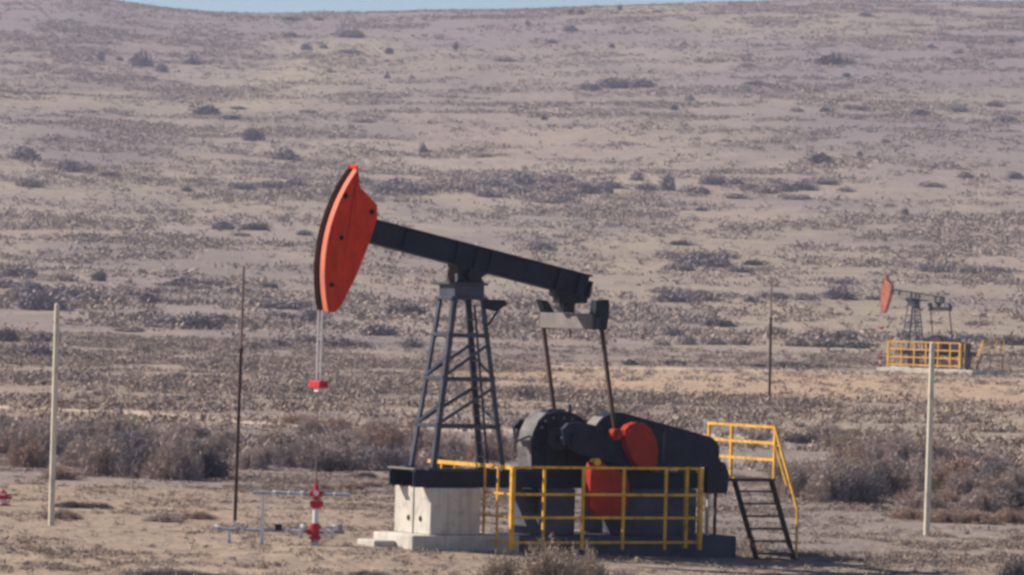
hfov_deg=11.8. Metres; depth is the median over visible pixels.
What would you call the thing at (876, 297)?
shrub
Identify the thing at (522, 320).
hillside scrub
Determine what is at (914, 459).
shrub
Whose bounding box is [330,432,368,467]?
shrub
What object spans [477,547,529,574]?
shrub
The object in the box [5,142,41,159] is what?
shrub
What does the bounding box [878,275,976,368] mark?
pump jack
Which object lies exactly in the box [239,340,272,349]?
shrub
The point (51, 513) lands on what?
wooden post
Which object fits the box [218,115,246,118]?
shrub
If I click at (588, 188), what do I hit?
shrub
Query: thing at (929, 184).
shrub
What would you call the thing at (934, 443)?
shrub
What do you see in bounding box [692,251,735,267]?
shrub
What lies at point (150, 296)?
shrub
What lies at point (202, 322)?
shrub
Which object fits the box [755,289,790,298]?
shrub
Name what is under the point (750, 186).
shrub
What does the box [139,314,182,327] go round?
shrub
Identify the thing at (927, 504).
wooden post
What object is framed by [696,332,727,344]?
shrub
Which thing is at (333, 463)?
shrub
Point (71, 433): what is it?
shrub
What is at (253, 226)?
shrub
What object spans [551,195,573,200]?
shrub
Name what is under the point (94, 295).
shrub
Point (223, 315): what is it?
shrub
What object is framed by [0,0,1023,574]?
ground
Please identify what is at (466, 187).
shrub
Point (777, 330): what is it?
shrub
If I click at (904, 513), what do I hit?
shrub
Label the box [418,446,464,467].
shrub
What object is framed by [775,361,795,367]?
shrub
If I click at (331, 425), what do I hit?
shrub
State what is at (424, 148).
shrub
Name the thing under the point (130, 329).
shrub
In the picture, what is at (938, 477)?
shrub
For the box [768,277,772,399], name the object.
steel mast
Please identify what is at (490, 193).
shrub
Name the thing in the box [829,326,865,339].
shrub
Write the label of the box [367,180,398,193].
shrub
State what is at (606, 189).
shrub
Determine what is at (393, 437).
shrub
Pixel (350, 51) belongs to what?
shrub
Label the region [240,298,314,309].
shrub
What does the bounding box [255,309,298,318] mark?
shrub
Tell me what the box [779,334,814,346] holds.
shrub
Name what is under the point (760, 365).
shrub
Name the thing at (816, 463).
shrub
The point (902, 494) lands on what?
shrub
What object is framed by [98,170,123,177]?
shrub
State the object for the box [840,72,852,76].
shrub
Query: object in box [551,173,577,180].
shrub
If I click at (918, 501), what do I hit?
shrub
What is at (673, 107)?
shrub
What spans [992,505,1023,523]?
shrub
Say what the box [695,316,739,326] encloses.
shrub
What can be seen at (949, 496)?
shrub
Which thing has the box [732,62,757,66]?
shrub
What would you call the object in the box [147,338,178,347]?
shrub
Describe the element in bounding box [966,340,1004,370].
access stairs
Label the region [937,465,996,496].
shrub
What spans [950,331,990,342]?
shrub
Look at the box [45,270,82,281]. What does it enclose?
shrub
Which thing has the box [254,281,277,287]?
shrub
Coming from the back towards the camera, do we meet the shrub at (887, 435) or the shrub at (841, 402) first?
the shrub at (841, 402)
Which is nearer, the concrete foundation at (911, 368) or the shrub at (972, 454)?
the shrub at (972, 454)
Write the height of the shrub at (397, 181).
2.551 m
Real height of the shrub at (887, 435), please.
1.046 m
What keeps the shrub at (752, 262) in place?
on the ground
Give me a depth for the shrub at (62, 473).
131.42 m
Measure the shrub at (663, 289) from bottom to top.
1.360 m
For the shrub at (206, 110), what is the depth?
1154.68 m
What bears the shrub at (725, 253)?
on the ground
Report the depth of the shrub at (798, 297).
627.18 m
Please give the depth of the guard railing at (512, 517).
101.10 m
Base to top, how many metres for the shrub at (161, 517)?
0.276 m
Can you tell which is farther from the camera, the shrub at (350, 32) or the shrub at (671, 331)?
the shrub at (350, 32)
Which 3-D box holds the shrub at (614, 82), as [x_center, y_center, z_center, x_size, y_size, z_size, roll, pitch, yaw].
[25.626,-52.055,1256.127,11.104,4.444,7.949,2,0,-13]
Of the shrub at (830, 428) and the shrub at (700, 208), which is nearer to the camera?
the shrub at (830, 428)
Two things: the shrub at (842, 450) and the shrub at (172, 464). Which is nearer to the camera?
the shrub at (172, 464)
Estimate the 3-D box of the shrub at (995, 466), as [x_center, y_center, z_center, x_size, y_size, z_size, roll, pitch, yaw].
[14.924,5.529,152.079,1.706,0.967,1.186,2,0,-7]
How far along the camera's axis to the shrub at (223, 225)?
781.67 m
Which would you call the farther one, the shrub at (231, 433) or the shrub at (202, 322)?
the shrub at (202, 322)
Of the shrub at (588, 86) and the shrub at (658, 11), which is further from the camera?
the shrub at (658, 11)
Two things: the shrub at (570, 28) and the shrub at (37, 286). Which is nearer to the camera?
the shrub at (37, 286)
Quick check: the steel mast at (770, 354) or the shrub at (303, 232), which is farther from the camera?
the shrub at (303, 232)
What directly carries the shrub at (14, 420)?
on the ground
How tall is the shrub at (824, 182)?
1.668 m
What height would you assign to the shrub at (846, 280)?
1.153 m
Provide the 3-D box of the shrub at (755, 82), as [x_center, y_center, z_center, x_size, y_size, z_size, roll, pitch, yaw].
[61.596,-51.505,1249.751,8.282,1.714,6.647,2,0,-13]
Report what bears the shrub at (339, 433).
on the ground
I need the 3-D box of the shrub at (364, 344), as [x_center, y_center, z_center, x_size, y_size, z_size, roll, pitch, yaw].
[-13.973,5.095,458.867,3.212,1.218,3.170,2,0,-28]
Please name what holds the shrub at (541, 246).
on the ground
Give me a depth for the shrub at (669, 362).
422.47 m
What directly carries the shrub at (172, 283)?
on the ground
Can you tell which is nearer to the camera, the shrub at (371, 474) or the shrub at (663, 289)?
the shrub at (371, 474)
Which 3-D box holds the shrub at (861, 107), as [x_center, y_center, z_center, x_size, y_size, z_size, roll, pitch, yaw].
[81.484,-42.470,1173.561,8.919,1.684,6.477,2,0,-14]
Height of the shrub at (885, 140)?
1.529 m
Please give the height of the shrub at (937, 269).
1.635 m
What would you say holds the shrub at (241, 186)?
on the ground
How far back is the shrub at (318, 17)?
1556.56 m
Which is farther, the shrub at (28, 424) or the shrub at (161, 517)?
the shrub at (28, 424)
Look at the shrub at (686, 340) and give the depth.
495.72 m
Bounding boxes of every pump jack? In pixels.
[309,165,728,534]
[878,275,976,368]
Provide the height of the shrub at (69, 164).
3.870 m
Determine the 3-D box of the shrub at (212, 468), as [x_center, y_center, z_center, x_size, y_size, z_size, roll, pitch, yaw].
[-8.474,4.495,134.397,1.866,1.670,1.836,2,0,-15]
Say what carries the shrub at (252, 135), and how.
on the ground
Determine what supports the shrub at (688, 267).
on the ground
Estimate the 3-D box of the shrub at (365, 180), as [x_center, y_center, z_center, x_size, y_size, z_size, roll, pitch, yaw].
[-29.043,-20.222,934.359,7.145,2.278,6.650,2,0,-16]
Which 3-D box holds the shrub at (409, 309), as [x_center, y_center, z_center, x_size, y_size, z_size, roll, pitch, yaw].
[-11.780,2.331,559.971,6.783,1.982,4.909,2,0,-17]
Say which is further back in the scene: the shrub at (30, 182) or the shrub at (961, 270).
the shrub at (30, 182)
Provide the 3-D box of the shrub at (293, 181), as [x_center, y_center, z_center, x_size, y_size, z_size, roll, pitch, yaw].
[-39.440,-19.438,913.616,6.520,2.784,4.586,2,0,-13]
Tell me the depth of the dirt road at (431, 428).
197.88 m
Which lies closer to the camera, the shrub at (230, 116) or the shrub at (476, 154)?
the shrub at (476, 154)
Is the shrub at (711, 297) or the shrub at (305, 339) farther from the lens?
the shrub at (711, 297)
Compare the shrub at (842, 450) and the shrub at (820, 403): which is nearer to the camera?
the shrub at (842, 450)
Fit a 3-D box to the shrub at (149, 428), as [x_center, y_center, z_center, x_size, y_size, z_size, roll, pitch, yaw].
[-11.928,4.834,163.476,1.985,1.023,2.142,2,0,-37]
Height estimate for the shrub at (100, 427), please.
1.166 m
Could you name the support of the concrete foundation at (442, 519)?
on the ground
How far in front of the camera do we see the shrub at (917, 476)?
140.22 m
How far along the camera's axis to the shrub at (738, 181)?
942.63 m
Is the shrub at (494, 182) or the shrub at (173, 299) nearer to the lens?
the shrub at (173, 299)
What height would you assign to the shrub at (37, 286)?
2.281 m
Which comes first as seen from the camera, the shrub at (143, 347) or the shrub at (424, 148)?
the shrub at (143, 347)
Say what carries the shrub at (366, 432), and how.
on the ground
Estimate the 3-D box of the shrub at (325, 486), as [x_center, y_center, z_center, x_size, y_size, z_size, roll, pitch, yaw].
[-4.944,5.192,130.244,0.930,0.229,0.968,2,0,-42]
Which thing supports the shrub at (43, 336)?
on the ground
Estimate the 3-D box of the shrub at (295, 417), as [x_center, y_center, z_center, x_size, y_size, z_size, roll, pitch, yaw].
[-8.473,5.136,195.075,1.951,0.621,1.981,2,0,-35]
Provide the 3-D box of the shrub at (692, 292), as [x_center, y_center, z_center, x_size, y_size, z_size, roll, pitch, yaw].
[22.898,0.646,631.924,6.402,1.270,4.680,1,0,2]
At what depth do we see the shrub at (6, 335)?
449.99 m
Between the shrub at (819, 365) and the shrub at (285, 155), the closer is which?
the shrub at (819, 365)
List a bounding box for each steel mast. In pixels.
[233,266,244,522]
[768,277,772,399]
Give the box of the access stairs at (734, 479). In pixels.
[704,422,798,559]
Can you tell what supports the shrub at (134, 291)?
on the ground
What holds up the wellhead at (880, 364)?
on the ground
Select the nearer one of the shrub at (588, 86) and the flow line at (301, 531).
the flow line at (301, 531)
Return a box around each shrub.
[0,263,43,277]
[0,277,19,287]
[0,285,28,299]
[0,323,20,341]
[0,344,23,355]
[0,415,40,453]
[0,417,17,429]
[0,429,57,467]
[2,412,59,434]
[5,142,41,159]
[5,277,51,292]
[10,287,77,310]
[11,175,48,186]
[13,339,63,357]
[19,330,73,342]
[22,415,72,455]
[37,505,88,519]
[38,283,84,296]
[38,465,89,479]
[44,423,91,444]
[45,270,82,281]
[45,500,112,508]
[50,154,81,171]
[51,343,83,356]
[56,430,112,467]
[66,413,121,439]
[70,284,101,292]
[71,349,106,360]
[71,428,137,475]
[76,289,114,303]
[80,165,99,170]
[86,502,117,508]
[91,267,106,280]
[92,414,142,432]
[96,48,104,60]
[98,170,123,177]
[100,317,125,326]
[100,422,162,452]
[105,291,132,302]
[107,324,146,331]
[107,568,231,574]
[109,424,160,478]
[113,285,145,295]
[124,421,182,437]
[127,47,157,66]
[128,340,153,352]
[133,307,171,317]
[134,175,158,179]
[134,421,207,481]
[137,291,164,302]
[138,511,189,522]
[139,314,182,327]
[144,426,200,449]
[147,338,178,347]
[155,60,168,72]
[158,281,189,285]
[160,296,181,303]
[165,276,205,285]
[165,417,211,437]
[173,311,225,329]
[177,508,221,519]
[179,185,193,191]
[181,56,202,64]
[181,426,230,479]
[182,341,215,350]
[183,282,213,288]
[185,102,223,114]
[186,432,235,454]
[191,278,231,284]
[204,424,242,445]
[205,312,233,322]
[208,219,240,229]
[211,451,234,476]
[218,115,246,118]
[220,286,257,293]
[226,231,249,235]
[227,105,248,108]
[227,179,259,189]
[229,443,270,469]
[239,220,274,229]
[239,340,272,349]
[240,124,266,140]
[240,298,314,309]
[247,438,289,464]
[252,427,276,442]
[254,177,290,188]
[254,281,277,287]
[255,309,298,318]
[261,422,306,446]
[264,338,302,347]
[268,144,299,159]
[270,434,313,467]
[277,412,324,423]
[278,31,302,36]
[278,429,346,452]
[281,15,304,20]
[282,176,311,187]
[287,331,326,344]
[288,413,326,434]
[290,437,348,469]
[294,308,333,322]
[295,228,314,235]
[298,108,319,112]
[298,302,337,312]
[299,42,313,49]
[302,450,364,472]
[309,482,341,489]
[312,15,323,20]
[314,333,358,347]
[317,44,327,47]
[319,424,380,447]
[323,412,352,430]
[326,67,333,72]
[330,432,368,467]
[332,27,365,37]
[335,48,366,53]
[335,480,366,489]
[340,569,392,574]
[343,439,414,471]
[348,117,377,122]
[350,471,380,477]
[351,337,373,347]
[353,425,388,446]
[358,320,408,335]
[358,417,401,431]
[359,175,373,183]
[360,480,388,486]
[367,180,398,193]
[368,416,412,448]
[376,300,432,314]
[379,175,420,185]
[379,441,424,467]
[383,45,394,53]
[396,180,429,194]
[399,335,428,347]
[403,425,432,453]
[405,424,434,441]
[413,181,445,190]
[417,141,427,152]
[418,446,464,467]
[425,423,472,458]
[439,182,460,187]
[447,183,480,191]
[453,39,458,48]
[459,433,517,462]
[461,176,488,183]
[465,152,495,156]
[470,189,508,196]
[471,429,512,445]
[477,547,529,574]
[480,175,515,187]
[488,54,517,61]
[497,185,532,193]
[502,435,517,457]
[506,168,537,185]
[508,379,545,399]
[512,533,597,574]
[521,239,559,249]
[526,195,565,202]
[527,180,561,190]
[537,175,569,183]
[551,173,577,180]
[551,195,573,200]
[554,188,587,196]
[558,537,615,574]
[559,22,578,31]
[564,179,592,187]
[573,396,609,416]
[574,80,602,90]
[575,180,600,193]
[593,178,622,188]
[593,182,614,193]
[596,73,638,87]
[610,567,638,574]
[621,358,641,364]
[626,75,655,87]
[628,168,648,180]
[634,181,662,190]
[645,284,688,293]
[649,247,683,257]
[650,8,661,12]
[650,337,672,345]
[651,289,706,302]
[656,168,675,190]
[657,325,686,335]
[659,357,686,365]
[662,260,700,270]
[666,239,697,245]
[668,252,706,265]
[670,103,679,109]
[671,330,697,344]
[672,288,711,295]
[677,184,712,193]
[683,92,694,100]
[684,248,722,257]
[691,291,725,301]
[692,206,707,210]
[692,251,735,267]
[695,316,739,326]
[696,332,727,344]
[697,171,732,184]
[711,290,738,296]
[713,248,743,258]
[721,192,757,198]
[726,264,759,272]
[726,334,759,344]
[728,177,749,184]
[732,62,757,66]
[733,181,764,190]
[741,258,768,264]
[741,294,758,301]
[742,80,768,84]
[746,429,772,439]
[749,183,785,193]
[751,362,768,366]
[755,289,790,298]
[761,323,797,336]
[761,457,794,476]
[763,570,788,574]
[765,464,797,492]
[766,178,797,191]
[770,455,832,498]
[774,192,814,199]
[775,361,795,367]
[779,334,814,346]
[779,431,822,443]
[787,106,804,111]
[787,361,813,367]
[790,177,821,189]
[790,291,822,300]
[796,459,864,503]
[797,323,836,339]
[797,453,849,482]
[800,150,834,163]
[804,339,839,347]
[805,419,857,438]
[807,397,831,407]
[809,177,843,184]
[812,51,856,64]
[812,364,830,367]
[816,429,867,447]
[819,106,833,111]
[820,451,881,480]
[821,282,860,299]
[826,462,899,503]
[828,437,863,462]
[829,277,860,284]
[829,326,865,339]
[834,339,881,348]
[834,400,847,407]
[835,185,856,191]
[838,104,870,109]
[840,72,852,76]
[844,430,902,465]
[857,11,874,16]
[859,444,910,476]
[862,426,919,447]
[864,294,892,299]
[869,505,888,509]
[870,461,913,496]
[880,137,891,142]
[885,429,936,461]
[885,456,940,492]
[886,506,934,519]
[890,488,951,508]
[891,488,918,501]
[897,296,929,300]
[901,445,946,472]
[907,107,935,114]
[909,432,958,461]
[910,243,931,248]
[912,180,947,186]
[914,263,953,272]
[917,507,978,522]
[921,455,963,489]
[931,488,961,501]
[932,452,981,477]
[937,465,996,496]
[938,55,950,59]
[940,440,973,457]
[947,105,969,111]
[948,510,1002,524]
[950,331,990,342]
[950,486,1019,512]
[951,48,965,52]
[955,266,986,273]
[956,170,978,177]
[956,447,985,462]
[959,320,995,325]
[965,446,1017,469]
[967,466,1023,501]
[974,453,1023,480]
[976,265,1010,272]
[984,99,1005,106]
[987,333,1023,345]
[991,114,1017,121]
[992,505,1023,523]
[992,550,1023,574]
[994,464,1023,488]
[995,482,1023,511]
[1005,37,1014,42]
[1005,170,1023,178]
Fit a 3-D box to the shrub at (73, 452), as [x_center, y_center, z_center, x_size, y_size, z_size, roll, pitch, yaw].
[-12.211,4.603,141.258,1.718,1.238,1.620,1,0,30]
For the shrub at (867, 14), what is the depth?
1528.55 m
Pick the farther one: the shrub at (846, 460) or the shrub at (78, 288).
the shrub at (78, 288)
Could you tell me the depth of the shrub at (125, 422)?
178.17 m
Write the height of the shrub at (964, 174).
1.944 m
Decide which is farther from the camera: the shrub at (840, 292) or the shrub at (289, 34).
the shrub at (289, 34)
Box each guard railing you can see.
[427,459,703,549]
[887,341,964,368]
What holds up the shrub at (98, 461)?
on the ground
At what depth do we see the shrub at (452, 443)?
158.78 m
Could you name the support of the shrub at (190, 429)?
on the ground
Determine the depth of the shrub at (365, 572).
89.44 m
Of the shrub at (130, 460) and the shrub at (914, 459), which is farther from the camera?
the shrub at (914, 459)
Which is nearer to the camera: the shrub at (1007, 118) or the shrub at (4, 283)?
the shrub at (4, 283)
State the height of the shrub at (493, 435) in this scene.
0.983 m
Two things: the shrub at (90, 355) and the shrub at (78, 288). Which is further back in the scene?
the shrub at (78, 288)
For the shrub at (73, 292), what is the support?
on the ground
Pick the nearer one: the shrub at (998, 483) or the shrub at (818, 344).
the shrub at (998, 483)
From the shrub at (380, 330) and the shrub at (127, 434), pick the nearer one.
the shrub at (127, 434)
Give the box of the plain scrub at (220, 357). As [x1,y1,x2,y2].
[0,328,1023,477]
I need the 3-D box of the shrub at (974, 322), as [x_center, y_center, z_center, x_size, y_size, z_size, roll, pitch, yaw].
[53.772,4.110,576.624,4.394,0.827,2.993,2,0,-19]
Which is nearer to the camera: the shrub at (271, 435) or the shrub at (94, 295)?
the shrub at (271, 435)
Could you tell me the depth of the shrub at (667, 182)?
922.79 m
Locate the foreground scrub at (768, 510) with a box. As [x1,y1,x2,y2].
[0,452,1023,574]
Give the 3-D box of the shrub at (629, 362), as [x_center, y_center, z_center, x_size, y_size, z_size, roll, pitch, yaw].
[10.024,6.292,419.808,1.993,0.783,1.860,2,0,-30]
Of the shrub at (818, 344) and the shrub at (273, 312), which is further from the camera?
the shrub at (273, 312)
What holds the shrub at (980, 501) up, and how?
on the ground
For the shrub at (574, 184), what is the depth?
933.41 m
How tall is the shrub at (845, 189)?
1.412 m
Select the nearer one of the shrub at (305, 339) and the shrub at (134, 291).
the shrub at (305, 339)
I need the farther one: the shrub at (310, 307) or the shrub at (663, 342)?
the shrub at (310, 307)
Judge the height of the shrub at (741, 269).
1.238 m
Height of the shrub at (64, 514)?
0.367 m
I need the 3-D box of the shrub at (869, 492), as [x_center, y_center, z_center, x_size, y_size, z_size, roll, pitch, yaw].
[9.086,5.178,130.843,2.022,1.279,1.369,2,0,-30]
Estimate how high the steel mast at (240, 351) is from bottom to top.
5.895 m
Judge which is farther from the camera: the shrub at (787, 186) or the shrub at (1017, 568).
the shrub at (787, 186)
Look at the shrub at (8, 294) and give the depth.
568.62 m
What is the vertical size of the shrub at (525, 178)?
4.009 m
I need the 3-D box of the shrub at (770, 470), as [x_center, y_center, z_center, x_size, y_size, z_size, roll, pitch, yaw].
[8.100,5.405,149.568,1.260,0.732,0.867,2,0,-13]
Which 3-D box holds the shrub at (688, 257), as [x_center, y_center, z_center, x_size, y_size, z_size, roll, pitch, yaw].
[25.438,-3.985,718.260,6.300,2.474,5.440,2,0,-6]
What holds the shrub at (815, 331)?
on the ground
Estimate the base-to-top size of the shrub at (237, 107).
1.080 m
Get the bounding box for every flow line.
[214,522,343,542]
[253,490,350,543]
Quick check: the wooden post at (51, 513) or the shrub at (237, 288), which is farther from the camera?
the shrub at (237, 288)
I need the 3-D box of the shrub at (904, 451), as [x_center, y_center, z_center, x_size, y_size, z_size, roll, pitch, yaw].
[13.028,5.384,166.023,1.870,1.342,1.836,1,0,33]
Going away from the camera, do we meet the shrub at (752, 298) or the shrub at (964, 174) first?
the shrub at (752, 298)
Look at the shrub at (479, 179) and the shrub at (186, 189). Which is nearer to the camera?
the shrub at (186, 189)
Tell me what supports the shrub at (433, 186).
on the ground
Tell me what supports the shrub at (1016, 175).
on the ground
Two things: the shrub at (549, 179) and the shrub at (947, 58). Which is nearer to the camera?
the shrub at (549, 179)
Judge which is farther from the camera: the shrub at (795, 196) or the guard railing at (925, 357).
the shrub at (795, 196)
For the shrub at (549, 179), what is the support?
on the ground
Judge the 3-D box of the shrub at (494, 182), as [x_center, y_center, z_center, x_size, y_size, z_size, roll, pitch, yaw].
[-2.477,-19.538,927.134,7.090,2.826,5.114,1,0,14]
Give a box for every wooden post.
[48,303,59,525]
[923,342,934,536]
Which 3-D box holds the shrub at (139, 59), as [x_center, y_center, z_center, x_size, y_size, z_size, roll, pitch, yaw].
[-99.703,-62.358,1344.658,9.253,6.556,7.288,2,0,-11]
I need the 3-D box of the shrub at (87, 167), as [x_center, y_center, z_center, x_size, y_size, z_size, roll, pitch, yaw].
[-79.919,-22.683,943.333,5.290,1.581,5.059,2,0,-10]
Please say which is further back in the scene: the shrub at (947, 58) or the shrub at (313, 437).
the shrub at (947, 58)
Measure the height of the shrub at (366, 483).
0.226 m
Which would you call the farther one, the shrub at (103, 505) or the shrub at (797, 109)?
the shrub at (797, 109)
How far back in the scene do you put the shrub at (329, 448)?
144.43 m
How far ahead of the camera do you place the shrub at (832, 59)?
1332.14 m
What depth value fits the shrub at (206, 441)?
155.86 m
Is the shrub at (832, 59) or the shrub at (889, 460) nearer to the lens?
the shrub at (889, 460)
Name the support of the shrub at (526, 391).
on the ground
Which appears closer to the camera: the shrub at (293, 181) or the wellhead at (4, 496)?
the wellhead at (4, 496)
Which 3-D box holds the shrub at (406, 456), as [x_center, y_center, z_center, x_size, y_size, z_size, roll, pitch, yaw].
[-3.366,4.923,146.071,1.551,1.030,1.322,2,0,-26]
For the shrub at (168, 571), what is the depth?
87.33 m
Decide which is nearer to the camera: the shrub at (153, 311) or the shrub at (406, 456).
the shrub at (406, 456)
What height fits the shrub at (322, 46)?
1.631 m
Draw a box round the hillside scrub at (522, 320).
[0,0,1023,356]
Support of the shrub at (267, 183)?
on the ground
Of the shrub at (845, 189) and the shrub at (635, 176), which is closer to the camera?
the shrub at (845, 189)
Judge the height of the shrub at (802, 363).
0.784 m
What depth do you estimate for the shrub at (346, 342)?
456.84 m
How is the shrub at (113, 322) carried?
on the ground
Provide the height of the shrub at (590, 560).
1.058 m
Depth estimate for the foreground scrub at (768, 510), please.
111.64 m
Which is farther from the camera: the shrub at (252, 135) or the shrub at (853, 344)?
the shrub at (252, 135)
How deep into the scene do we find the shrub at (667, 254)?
738.20 m
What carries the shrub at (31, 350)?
on the ground
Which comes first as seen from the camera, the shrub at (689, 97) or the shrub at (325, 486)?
the shrub at (325, 486)
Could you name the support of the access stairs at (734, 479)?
on the ground
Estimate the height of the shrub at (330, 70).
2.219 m
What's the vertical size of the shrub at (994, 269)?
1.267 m
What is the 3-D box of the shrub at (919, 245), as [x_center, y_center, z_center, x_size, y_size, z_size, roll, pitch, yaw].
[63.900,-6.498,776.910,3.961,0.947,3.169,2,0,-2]
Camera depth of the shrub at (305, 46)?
1416.32 m
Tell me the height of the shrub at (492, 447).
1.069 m
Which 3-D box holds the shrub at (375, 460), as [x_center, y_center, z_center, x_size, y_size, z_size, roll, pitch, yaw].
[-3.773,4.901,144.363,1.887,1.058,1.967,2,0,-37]
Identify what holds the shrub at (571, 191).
on the ground
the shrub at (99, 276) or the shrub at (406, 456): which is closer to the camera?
the shrub at (406, 456)
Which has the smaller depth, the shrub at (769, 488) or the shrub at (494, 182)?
the shrub at (769, 488)
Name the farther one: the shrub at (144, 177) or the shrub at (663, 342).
the shrub at (144, 177)
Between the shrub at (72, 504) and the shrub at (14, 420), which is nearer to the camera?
the shrub at (72, 504)
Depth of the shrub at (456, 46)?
1416.33 m
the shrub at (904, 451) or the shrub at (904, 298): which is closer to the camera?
the shrub at (904, 451)
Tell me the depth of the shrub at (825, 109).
1162.04 m
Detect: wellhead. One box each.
[0,490,12,505]
[307,478,327,544]
[878,351,883,366]
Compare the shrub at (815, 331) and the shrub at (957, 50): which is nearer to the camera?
the shrub at (815, 331)
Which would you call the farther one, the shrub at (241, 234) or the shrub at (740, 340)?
the shrub at (241, 234)
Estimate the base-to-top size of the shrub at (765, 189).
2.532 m
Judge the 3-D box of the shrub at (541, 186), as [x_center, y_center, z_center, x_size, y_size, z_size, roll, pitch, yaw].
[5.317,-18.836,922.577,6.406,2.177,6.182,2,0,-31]
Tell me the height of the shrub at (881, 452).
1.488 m
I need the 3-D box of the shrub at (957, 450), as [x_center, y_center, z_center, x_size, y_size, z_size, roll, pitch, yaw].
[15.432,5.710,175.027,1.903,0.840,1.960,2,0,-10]
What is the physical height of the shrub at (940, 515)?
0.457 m
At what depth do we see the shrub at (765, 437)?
192.85 m
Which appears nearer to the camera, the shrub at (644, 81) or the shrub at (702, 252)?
the shrub at (702, 252)
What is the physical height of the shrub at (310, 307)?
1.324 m
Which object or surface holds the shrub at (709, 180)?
on the ground
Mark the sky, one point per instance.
(262, 6)
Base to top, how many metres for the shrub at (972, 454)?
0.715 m
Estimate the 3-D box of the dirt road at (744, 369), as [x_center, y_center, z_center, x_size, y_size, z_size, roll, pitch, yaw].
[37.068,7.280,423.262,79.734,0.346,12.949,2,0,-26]
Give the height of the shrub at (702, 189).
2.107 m
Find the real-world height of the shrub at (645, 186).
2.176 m
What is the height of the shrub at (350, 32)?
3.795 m
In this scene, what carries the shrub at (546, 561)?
on the ground
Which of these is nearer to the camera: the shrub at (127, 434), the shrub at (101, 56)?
the shrub at (127, 434)
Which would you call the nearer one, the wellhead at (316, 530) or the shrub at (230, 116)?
the wellhead at (316, 530)
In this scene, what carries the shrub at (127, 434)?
on the ground
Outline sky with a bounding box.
[120,0,1023,12]
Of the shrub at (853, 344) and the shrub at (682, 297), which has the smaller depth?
the shrub at (853, 344)
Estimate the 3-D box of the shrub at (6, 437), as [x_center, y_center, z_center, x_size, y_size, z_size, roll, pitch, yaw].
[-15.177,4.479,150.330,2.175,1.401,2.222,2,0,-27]
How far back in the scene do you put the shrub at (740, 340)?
501.90 m
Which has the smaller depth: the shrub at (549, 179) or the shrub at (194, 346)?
the shrub at (194, 346)
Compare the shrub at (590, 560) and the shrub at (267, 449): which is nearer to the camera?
the shrub at (590, 560)
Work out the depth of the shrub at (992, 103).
1182.01 m
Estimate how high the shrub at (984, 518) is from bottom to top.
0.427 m
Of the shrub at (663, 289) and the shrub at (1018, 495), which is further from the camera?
the shrub at (663, 289)
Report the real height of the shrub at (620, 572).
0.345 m
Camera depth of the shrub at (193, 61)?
1364.24 m
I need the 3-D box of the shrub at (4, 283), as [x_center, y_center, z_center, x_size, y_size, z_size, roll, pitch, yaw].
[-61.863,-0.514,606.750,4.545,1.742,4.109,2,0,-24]
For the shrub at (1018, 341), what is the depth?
518.80 m
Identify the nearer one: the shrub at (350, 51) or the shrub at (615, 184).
the shrub at (615, 184)
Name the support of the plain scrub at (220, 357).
on the ground
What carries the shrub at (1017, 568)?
on the ground
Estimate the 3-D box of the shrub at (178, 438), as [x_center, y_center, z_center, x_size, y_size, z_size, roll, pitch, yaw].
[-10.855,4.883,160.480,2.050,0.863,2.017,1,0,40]
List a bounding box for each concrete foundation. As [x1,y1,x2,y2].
[357,485,735,557]
[877,354,1003,374]
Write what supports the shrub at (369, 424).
on the ground
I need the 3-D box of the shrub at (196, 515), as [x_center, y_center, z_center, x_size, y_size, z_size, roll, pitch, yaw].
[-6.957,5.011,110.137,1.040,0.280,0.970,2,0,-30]
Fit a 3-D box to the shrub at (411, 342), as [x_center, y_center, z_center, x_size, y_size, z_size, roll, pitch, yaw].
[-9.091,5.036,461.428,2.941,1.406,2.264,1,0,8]
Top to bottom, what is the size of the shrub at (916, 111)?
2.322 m
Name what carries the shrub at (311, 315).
on the ground
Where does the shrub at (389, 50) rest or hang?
on the ground
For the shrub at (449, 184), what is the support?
on the ground
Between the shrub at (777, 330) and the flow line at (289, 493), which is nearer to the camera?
the flow line at (289, 493)
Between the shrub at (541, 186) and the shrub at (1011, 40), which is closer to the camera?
the shrub at (541, 186)
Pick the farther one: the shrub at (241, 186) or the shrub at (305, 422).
the shrub at (241, 186)
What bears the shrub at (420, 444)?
on the ground
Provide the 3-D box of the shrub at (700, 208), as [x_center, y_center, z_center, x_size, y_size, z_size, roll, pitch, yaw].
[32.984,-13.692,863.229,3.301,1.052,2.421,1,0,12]
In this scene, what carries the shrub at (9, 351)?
on the ground
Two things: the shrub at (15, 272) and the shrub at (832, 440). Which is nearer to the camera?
the shrub at (832, 440)
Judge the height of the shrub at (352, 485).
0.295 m
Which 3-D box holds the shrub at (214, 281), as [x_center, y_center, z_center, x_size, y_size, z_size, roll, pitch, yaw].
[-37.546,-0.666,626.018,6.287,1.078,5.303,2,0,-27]
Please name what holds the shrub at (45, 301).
on the ground
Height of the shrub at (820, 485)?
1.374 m
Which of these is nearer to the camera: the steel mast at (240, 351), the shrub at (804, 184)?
the steel mast at (240, 351)
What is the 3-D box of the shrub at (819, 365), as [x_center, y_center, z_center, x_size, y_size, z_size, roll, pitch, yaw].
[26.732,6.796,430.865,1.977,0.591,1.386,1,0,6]
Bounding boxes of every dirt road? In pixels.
[0,405,1022,440]
[543,365,1023,373]
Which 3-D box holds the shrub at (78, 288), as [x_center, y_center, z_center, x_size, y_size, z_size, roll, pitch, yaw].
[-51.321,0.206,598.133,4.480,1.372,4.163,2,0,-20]
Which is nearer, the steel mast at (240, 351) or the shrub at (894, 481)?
the steel mast at (240, 351)
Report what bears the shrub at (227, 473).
on the ground
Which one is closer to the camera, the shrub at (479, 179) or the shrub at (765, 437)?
the shrub at (765, 437)
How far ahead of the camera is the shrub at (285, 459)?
144.81 m

